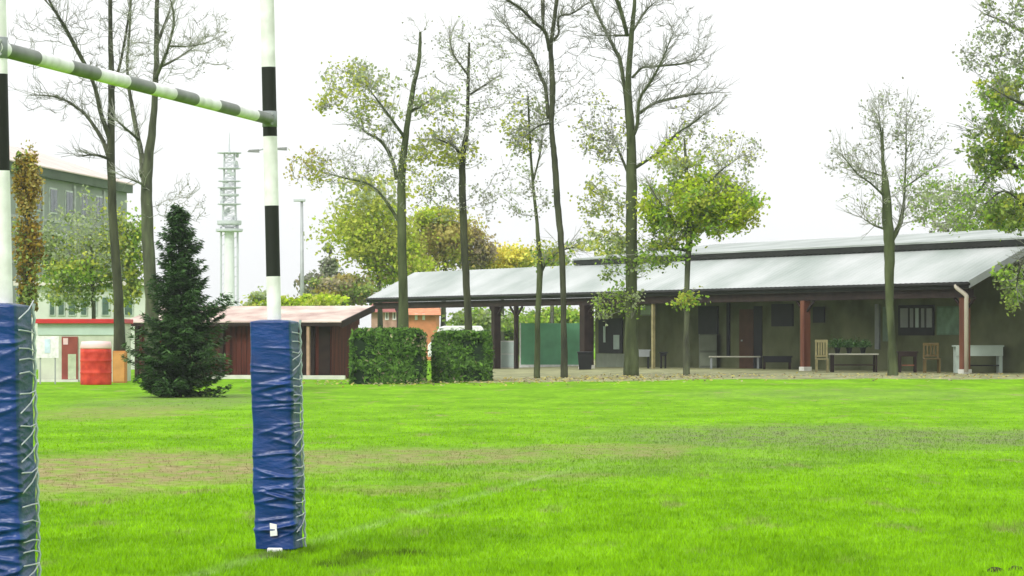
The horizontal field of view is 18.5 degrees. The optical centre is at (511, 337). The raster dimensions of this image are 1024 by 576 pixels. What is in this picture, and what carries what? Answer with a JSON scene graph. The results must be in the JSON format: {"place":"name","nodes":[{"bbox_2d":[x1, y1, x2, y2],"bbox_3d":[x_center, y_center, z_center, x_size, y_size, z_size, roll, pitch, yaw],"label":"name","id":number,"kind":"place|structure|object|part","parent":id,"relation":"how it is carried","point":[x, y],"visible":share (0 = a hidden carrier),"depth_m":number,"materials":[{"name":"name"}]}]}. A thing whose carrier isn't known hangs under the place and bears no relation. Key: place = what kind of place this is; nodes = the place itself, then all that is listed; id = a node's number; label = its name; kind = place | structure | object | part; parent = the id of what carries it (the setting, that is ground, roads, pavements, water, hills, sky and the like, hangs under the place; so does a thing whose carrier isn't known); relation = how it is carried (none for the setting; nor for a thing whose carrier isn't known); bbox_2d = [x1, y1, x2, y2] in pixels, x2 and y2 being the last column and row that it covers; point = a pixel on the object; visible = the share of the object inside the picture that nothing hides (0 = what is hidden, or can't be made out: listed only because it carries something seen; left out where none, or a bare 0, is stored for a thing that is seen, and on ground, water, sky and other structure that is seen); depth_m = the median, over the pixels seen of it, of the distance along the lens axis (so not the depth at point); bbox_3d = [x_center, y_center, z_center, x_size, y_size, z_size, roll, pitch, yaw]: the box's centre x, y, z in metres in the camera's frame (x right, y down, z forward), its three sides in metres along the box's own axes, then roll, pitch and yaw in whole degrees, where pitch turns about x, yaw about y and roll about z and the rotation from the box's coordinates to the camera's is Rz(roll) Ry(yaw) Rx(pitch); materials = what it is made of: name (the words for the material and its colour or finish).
{"place":"outdoors","nodes":[
{"label":"outdoors","id":0,"kind":"place"},
{"bbox_2d":[6,0,1023,328],"label":"sky","id":1,"kind":"structure","parent":0,"point":[804,68],"materials":[{"name":"white"}]},
{"bbox_2d":[32,344,1023,575],"bbox_3d":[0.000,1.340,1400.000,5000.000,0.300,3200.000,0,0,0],"label":"ground","id":2,"kind":"structure","parent":0,"point":[564,396],"depth_m":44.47,"materials":[{"name":"green plant"}]},
{"bbox_2d":[10,139,53,325],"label":"ivy clad tree","id":3,"kind":"object","parent":2,"relation":"on","point":[27,180],"visible":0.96,"depth_m":107.82,"materials":[{"name":"brown plant"}]},
{"bbox_2d":[36,336,58,383],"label":"white sign board","id":4,"kind":"object","parent":2,"relation":"on","point":[47,346],"visible":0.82,"depth_m":93.50,"materials":[{"name":"paint"}]},
{"bbox_2d":[9,145,134,302],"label":"apartment block","id":5,"kind":"structure","parent":2,"relation":"on","point":[64,181],"depth_m":199.27,"materials":[{"name":"white paint"}]},
{"bbox_2d":[15,274,21,300],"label":"window","id":6,"kind":"structure","parent":5,"relation":"in","point":[17,295],"depth_m":187.33,"materials":[{"name":"grey glass"}]},
{"bbox_2d":[34,192,40,211],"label":"window","id":7,"kind":"structure","parent":5,"relation":"in","point":[39,205],"depth_m":192.01,"materials":[{"name":"grey glass"}]},
{"bbox_2d":[49,187,56,213],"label":"window","id":8,"kind":"structure","parent":5,"relation":"in","point":[52,191],"depth_m":195.17,"materials":[{"name":"grey glass"}]},
{"bbox_2d":[65,190,72,216],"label":"window","id":9,"kind":"structure","parent":5,"relation":"in","point":[68,194],"depth_m":198.85,"materials":[{"name":"grey glass"}]},
{"bbox_2d":[80,193,87,217],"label":"window","id":10,"kind":"structure","parent":5,"relation":"in","point":[82,205],"depth_m":202.40,"materials":[{"name":"grey glass"}]},
{"bbox_2d":[95,195,102,220],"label":"window","id":11,"kind":"structure","parent":5,"relation":"in","point":[100,198],"depth_m":206.40,"materials":[{"name":"grey glass"}]},
{"bbox_2d":[8,0,153,350],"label":"bare tree","id":12,"kind":"object","parent":2,"relation":"on","point":[118,312],"visible":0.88,"depth_m":95.89,"materials":[{"name":"brown plant"}]},
{"bbox_2d":[35,319,132,381],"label":"kiosk","id":13,"kind":"object","parent":2,"relation":"on","point":[72,334],"visible":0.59,"depth_m":97.97,"materials":[{"name":"white paint"}]},
{"bbox_2d":[62,337,77,379],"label":"door","id":14,"kind":"structure","parent":13,"relation":"in","point":[69,345],"depth_m":97.95,"materials":[{"name":"red wood"}]},
{"bbox_2d":[13,281,159,368],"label":"annex","id":15,"kind":"object","parent":2,"relation":"on","point":[46,311],"visible":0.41,"depth_m":135.00,"materials":[{"name":"white paint"}]},
{"bbox_2d":[49,297,54,315],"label":"window","id":16,"kind":"structure","parent":15,"relation":"in","point":[51,309],"depth_m":134.93,"materials":[{"name":"grey glass"}]},
{"bbox_2d":[57,299,64,315],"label":"window","id":17,"kind":"structure","parent":15,"relation":"in","point":[61,309],"depth_m":134.93,"materials":[{"name":"grey glass"}]},
{"bbox_2d":[68,303,75,315],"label":"window","id":18,"kind":"structure","parent":15,"relation":"in","point":[72,313],"depth_m":134.93,"materials":[{"name":"grey glass"}]},
{"bbox_2d":[80,297,86,315],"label":"window","id":19,"kind":"structure","parent":15,"relation":"in","point":[83,313],"depth_m":134.93,"materials":[{"name":"grey glass"}]},
{"bbox_2d":[101,297,109,315],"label":"window","id":20,"kind":"structure","parent":15,"relation":"in","point":[105,307],"depth_m":134.93,"materials":[{"name":"grey glass"}]},
{"bbox_2d":[124,298,132,315],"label":"window","id":21,"kind":"structure","parent":15,"relation":"in","point":[126,309],"depth_m":134.93,"materials":[{"name":"grey glass"}]},
{"bbox_2d":[34,185,155,318],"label":"leafy tree","id":22,"kind":"object","parent":2,"relation":"on","point":[82,270],"visible":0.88,"depth_m":119.68,"materials":[{"name":"green plant"}]},
{"bbox_2d":[80,341,111,384],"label":"red drum","id":23,"kind":"object","parent":2,"relation":"on","point":[95,362],"visible":0.98,"depth_m":92.01,"materials":[{"name":"red plastic"}]},
{"bbox_2d":[113,351,126,382],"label":"plywood cabinet","id":24,"kind":"object","parent":2,"relation":"on","point":[119,370],"visible":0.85,"depth_m":95.48,"materials":[{"name":"orange wood"}]},
{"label":"door","id":25,"kind":"part","parent":24,"relation":"part of","materials":[{"name":"orange wood"}]},
{"bbox_2d":[0,0,291,550],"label":"rugby goal","id":26,"kind":"object","parent":2,"relation":"on","point":[266,116],"visible":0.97,"depth_m":19.66,"materials":[{"name":"white paint"}]},
{"bbox_2d":[0,300,41,575],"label":"post pad","id":27,"kind":"object","parent":26,"relation":"attached to","point":[19,487],"visible":1,"depth_m":16.14,"materials":[{"name":"blue plastic"}]},
{"bbox_2d":[250,320,306,553],"bbox_3d":[-1.623,0.684,21.800,0.365,1.612,0.357,0,0,8],"label":"post pad","id":28,"kind":"object","parent":26,"relation":"attached to","point":[276,364],"visible":1,"depth_m":21.66,"materials":[{"name":"blue plastic"}]},
{"bbox_2d":[100,0,235,382],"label":"bare tree","id":29,"kind":"object","parent":2,"relation":"on","point":[145,159],"visible":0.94,"depth_m":93.88,"materials":[{"name":"brown plant"}]},
{"bbox_2d":[121,203,239,397],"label":"spruce tree","id":30,"kind":"object","parent":2,"relation":"on","point":[186,346],"visible":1,"depth_m":75.71,"materials":[{"name":"green plant"}]},
{"bbox_2d":[216,132,242,305],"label":"radio tower","id":31,"kind":"structure","parent":2,"relation":"on","point":[229,230],"depth_m":718.98,"materials":[{"name":"concrete"}]},
{"bbox_2d":[131,305,374,378],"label":"shed","id":32,"kind":"structure","parent":2,"relation":"on","point":[325,348],"depth_m":105.13,"materials":[{"name":"red wood"}]},
{"bbox_2d":[299,326,314,374],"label":"door","id":33,"kind":"structure","parent":32,"relation":"in","point":[312,328],"depth_m":104.37,"materials":[{"name":"brown wood"}]},
{"bbox_2d":[319,326,329,374],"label":"door","id":34,"kind":"structure","parent":32,"relation":"in","point":[324,331],"depth_m":104.21,"materials":[{"name":"brown wood"}]},
{"bbox_2d":[240,286,266,305],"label":"background bush","id":35,"kind":"object","parent":2,"relation":"on","point":[258,298],"visible":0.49,"depth_m":149.78,"materials":[{"name":"green plant"}]},
{"bbox_2d":[247,147,286,152],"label":"street lamp","id":36,"kind":"object","parent":2,"relation":"on","point":[258,150],"visible":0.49,"depth_m":161.88,"materials":[{"name":"metal"}]},
{"bbox_2d":[213,375,346,378],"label":"white kerb board","id":37,"kind":"object","parent":2,"relation":"on","point":[304,377],"visible":0.29,"depth_m":103.61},
{"bbox_2d":[293,199,304,322],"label":"floodlight mast","id":38,"kind":"object","parent":2,"relation":"on","point":[301,201],"visible":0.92,"depth_m":161.93,"materials":[{"name":"metal"}]},
{"bbox_2d":[281,292,349,322],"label":"background bush","id":39,"kind":"object","parent":2,"relation":"on","point":[321,299],"visible":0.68,"depth_m":149.43,"materials":[{"name":"green plant"}]},
{"bbox_2d":[317,242,345,322],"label":"background conifer","id":40,"kind":"object","parent":2,"relation":"on","point":[329,265],"visible":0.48,"depth_m":189.63,"materials":[{"name":"green plant"}]},
{"bbox_2d":[289,269,387,305],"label":"background bush","id":41,"kind":"object","parent":2,"relation":"on","point":[355,289],"visible":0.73,"depth_m":169.22,"materials":[{"name":"green plant"}]},
{"bbox_2d":[283,10,472,327],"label":"leafy tree","id":42,"kind":"object","parent":2,"relation":"on","point":[360,78],"visible":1,"depth_m":98.93,"materials":[{"name":"green plant"}]},
{"bbox_2d":[304,161,456,327],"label":"background tree","id":43,"kind":"object","parent":2,"relation":"on","point":[371,243],"visible":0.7,"depth_m":171.08,"materials":[{"name":"green plant"}]},
{"bbox_2d":[370,302,396,327],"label":"brick house","id":44,"kind":"structure","parent":2,"relation":"on","point":[389,317],"depth_m":190.00,"materials":[{"name":"orange brick"}]},
{"bbox_2d":[385,312,388,319],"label":"window","id":45,"kind":"structure","parent":44,"relation":"in","point":[386,313],"depth_m":189.95,"materials":[{"name":"glass"}]},
{"bbox_2d":[392,312,395,319],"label":"window","id":46,"kind":"structure","parent":44,"relation":"in","point":[393,313],"depth_m":189.95,"materials":[{"name":"glass"}]},
{"bbox_2d":[347,325,429,383],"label":"clipped hedge","id":47,"kind":"object","parent":2,"relation":"on","point":[388,355],"visible":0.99,"depth_m":93.01,"materials":[{"name":"green plant"}]},
{"bbox_2d":[408,308,440,359],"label":"orange house","id":48,"kind":"structure","parent":2,"relation":"on","point":[426,320],"depth_m":188.00,"materials":[{"name":"brick"}]},
{"bbox_2d":[428,326,483,356],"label":"white van","id":49,"kind":"object","parent":2,"relation":"on","point":[474,328],"visible":0.16,"depth_m":150.00,"materials":[{"name":"paint"}]},
{"bbox_2d":[395,16,522,330],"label":"leafy tree","id":50,"kind":"object","parent":2,"relation":"on","point":[461,158],"visible":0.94,"depth_m":99.92,"materials":[{"name":"green plant"}]},
{"bbox_2d":[411,192,512,326],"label":"background tree","id":51,"kind":"object","parent":2,"relation":"on","point":[447,248],"visible":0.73,"depth_m":175.37,"materials":[{"name":"green plant"}]},
{"bbox_2d":[429,327,494,382],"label":"clipped hedge","id":52,"kind":"object","parent":2,"relation":"on","point":[463,354],"visible":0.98,"depth_m":94.20,"materials":[{"name":"green plant"}]},
{"bbox_2d":[442,307,513,332],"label":"green shrub","id":53,"kind":"object","parent":2,"relation":"on","point":[481,317],"visible":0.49,"depth_m":171.43,"materials":[{"name":"green plant"}]},
{"bbox_2d":[469,238,544,340],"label":"background tree","id":54,"kind":"object","parent":2,"relation":"on","point":[516,257],"visible":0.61,"depth_m":176.74,"materials":[{"name":"yellow plant"}]},
{"bbox_2d":[430,305,594,347],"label":"green hedge row","id":55,"kind":"object","parent":2,"relation":"on","point":[508,334],"visible":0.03,"depth_m":180.83,"materials":[{"name":"green plant"}]},
{"bbox_2d":[475,0,610,377],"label":"bare tree","id":56,"kind":"object","parent":2,"relation":"on","point":[550,94],"visible":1,"depth_m":97.93,"materials":[{"name":"brown plant"}]},
{"bbox_2d":[494,63,591,377],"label":"leafy tree","id":57,"kind":"object","parent":2,"relation":"on","point":[541,254],"visible":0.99,"depth_m":98.43,"materials":[{"name":"green plant"}]},
{"bbox_2d":[512,306,579,322],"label":"green shrub","id":58,"kind":"object","parent":2,"relation":"on","point":[572,316],"visible":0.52,"depth_m":171.53,"materials":[{"name":"green plant"}]},
{"bbox_2d":[529,245,578,322],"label":"background bush","id":59,"kind":"object","parent":2,"relation":"on","point":[567,260],"visible":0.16,"depth_m":164.90,"materials":[{"name":"green plant"}]},
{"bbox_2d":[564,227,645,256],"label":"background bush","id":60,"kind":"object","parent":2,"relation":"on","point":[591,244],"visible":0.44,"depth_m":159.55,"materials":[{"name":"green plant"}]},
{"bbox_2d":[567,0,739,375],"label":"bare tree","id":61,"kind":"object","parent":2,"relation":"on","point":[629,242],"visible":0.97,"depth_m":98.89,"materials":[{"name":"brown plant"}]},
{"bbox_2d":[302,372,1023,386],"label":"fallen leaves","id":62,"kind":"object","parent":2,"relation":"on","point":[572,378],"visible":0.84,"depth_m":93.58,"materials":[{"name":"brown plant"}]},
{"bbox_2d":[365,228,1023,373],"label":"clubhouse","id":63,"kind":"structure","parent":2,"relation":"on","point":[795,299],"depth_m":113.25,"materials":[{"name":"metal"}]},
{"bbox_2d":[598,318,622,352],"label":"notice board","id":64,"kind":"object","parent":63,"relation":"in","point":[610,337],"depth_m":127.34,"materials":[{"name":"grey"}]},
{"bbox_2d":[640,305,655,315],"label":"wall box","id":65,"kind":"object","parent":63,"relation":"attached to","point":[646,311],"visible":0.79,"depth_m":124.37,"materials":[{"name":"grey plastic"}]},
{"bbox_2d":[698,306,718,333],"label":"notice board","id":66,"kind":"object","parent":63,"relation":"attached to","point":[708,319],"visible":0.96,"depth_m":120.25,"materials":[{"name":"black plastic"}]},
{"bbox_2d":[739,309,753,367],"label":"door","id":67,"kind":"structure","parent":63,"relation":"in","point":[746,316],"depth_m":117.77,"materials":[{"name":"wood"}]},
{"bbox_2d":[754,306,761,368],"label":"doorway","id":68,"kind":"structure","parent":63,"relation":"in","point":[757,309],"depth_m":117.03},
{"bbox_2d":[771,304,793,325],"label":"window","id":69,"kind":"structure","parent":63,"relation":"in","point":[781,314],"depth_m":115.47,"materials":[{"name":"black glass"}]},
{"bbox_2d":[813,307,824,322],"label":"window","id":70,"kind":"structure","parent":63,"relation":"in","point":[818,312],"depth_m":113.22,"materials":[{"name":"black glass"}]},
{"bbox_2d":[898,305,934,334],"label":"window","id":71,"kind":"structure","parent":63,"relation":"in","point":[912,319],"depth_m":107.63,"materials":[{"name":"grey glass"}]},
{"bbox_2d":[937,306,958,334],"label":"wall poster","id":72,"kind":"object","parent":63,"relation":"attached to","point":[947,320],"depth_m":105.93,"materials":[{"name":"paper"}]},
{"bbox_2d":[894,167,996,232],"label":"background tree","id":73,"kind":"object","parent":2,"relation":"on","point":[943,228],"visible":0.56,"depth_m":151.74,"materials":[{"name":"green plant"}]},
{"bbox_2d":[929,0,1023,315],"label":"leafy tree","id":74,"kind":"object","parent":2,"relation":"on","point":[1002,90],"visible":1,"depth_m":94.83,"materials":[{"name":"green plant"}]},
{"bbox_2d":[987,567,1001,571],"bbox_3d":[3.075,1.479,19.981,0.128,0.042,0.133,0,0,0],"label":"soil clod","id":75,"kind":"object","parent":2,"relation":"on","point":[995,568],"visible":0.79,"depth_m":19.95,"materials":[{"name":"brown soil"}]},
{"bbox_2d":[973,198,1022,229],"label":"background bush","id":76,"kind":"object","parent":2,"relation":"on","point":[991,226],"visible":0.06,"depth_m":149.56,"materials":[{"name":"green plant"}]},
{"bbox_2d":[468,359,1023,382],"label":"gravel terrace","id":77,"kind":"structure","parent":0,"point":[524,372],"depth_m":100.93,"materials":[{"name":"beige gravel"}]},
{"bbox_2d":[501,341,513,367],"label":"barrel","id":78,"kind":"object","parent":77,"relation":"on","point":[507,354],"visible":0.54,"depth_m":130.98,"materials":[{"name":"white metal"}]},
{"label":"door","id":79,"kind":"part","parent":78,"relation":"part of","materials":[{"name":"white metal"}]},
{"bbox_2d":[519,312,579,366],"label":"green windbreak","id":80,"kind":"object","parent":77,"relation":"on","point":[550,344],"visible":0.64,"depth_m":133.99,"materials":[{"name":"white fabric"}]},
{"bbox_2d":[577,351,592,369],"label":"litter bin","id":81,"kind":"object","parent":77,"relation":"on","point":[584,360],"visible":1,"depth_m":119.58,"materials":[{"name":"black plastic"}]},
{"bbox_2d":[639,350,650,368],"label":"dark table","id":82,"kind":"object","parent":77,"relation":"on","point":[644,353],"visible":0.55,"depth_m":119.00,"materials":[{"name":"grey plastic"}]},
{"bbox_2d":[659,352,667,367],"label":"dark stool","id":83,"kind":"object","parent":77,"relation":"on","point":[664,354],"visible":1,"depth_m":119.04,"materials":[{"name":"black plastic"}]},
{"bbox_2d":[620,129,770,375],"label":"leafy tree","id":84,"kind":"object","parent":77,"relation":"on","point":[701,206],"visible":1,"depth_m":97.15,"materials":[{"name":"green plant"}]},
{"bbox_2d":[699,334,716,367],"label":"pale cupboard","id":85,"kind":"object","parent":77,"relation":"on","point":[707,345],"visible":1,"depth_m":119.39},
{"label":"door","id":86,"kind":"part","parent":85,"relation":"part of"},
{"bbox_2d":[709,356,760,368],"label":"long bench","id":87,"kind":"object","parent":77,"relation":"on","point":[734,356],"visible":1,"depth_m":115.50,"materials":[{"name":"grey plastic"}]},
{"bbox_2d":[762,356,792,368],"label":"dark bench","id":88,"kind":"object","parent":77,"relation":"on","point":[776,359],"visible":1,"depth_m":114.00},
{"bbox_2d":[815,340,828,371],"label":"wooden chair","id":89,"kind":"object","parent":77,"relation":"on","point":[825,348],"visible":1,"depth_m":104.14,"materials":[{"name":"brown wood"}]},
{"bbox_2d":[829,353,878,371],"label":"table","id":90,"kind":"object","parent":77,"relation":"on","point":[832,364],"visible":0.98,"depth_m":104.55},
{"bbox_2d":[828,335,846,353],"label":"potted plant","id":91,"kind":"object","parent":90,"relation":"on","point":[835,344],"visible":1,"depth_m":104.83,"materials":[{"name":"green plant"}]},
{"bbox_2d":[840,337,858,353],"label":"potted plant","id":92,"kind":"object","parent":90,"relation":"on","point":[849,346],"visible":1,"depth_m":104.83,"materials":[{"name":"green plant"}]},
{"bbox_2d":[852,334,873,353],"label":"potted plant","id":93,"kind":"object","parent":90,"relation":"on","point":[863,345],"visible":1,"depth_m":104.83,"materials":[{"name":"green plant"}]},
{"bbox_2d":[819,77,959,375],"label":"pollarded tree","id":94,"kind":"object","parent":77,"relation":"on","point":[890,233],"visible":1,"depth_m":95.93,"materials":[{"name":"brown plant"}]},
{"bbox_2d":[896,351,917,372],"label":"wooden trestle","id":95,"kind":"object","parent":77,"relation":"on","point":[908,353],"visible":0.99,"depth_m":103.54,"materials":[{"name":"grey wood"}]},
{"bbox_2d":[923,343,940,372],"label":"wooden chair","id":96,"kind":"object","parent":77,"relation":"on","point":[933,355],"visible":0.98,"depth_m":102.69,"materials":[{"name":"brown wood"}]},
{"bbox_2d":[952,345,1003,372],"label":"white table","id":97,"kind":"object","parent":77,"relation":"on","point":[987,350],"visible":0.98,"depth_m":102.60,"materials":[{"name":"paint"}]}
]}

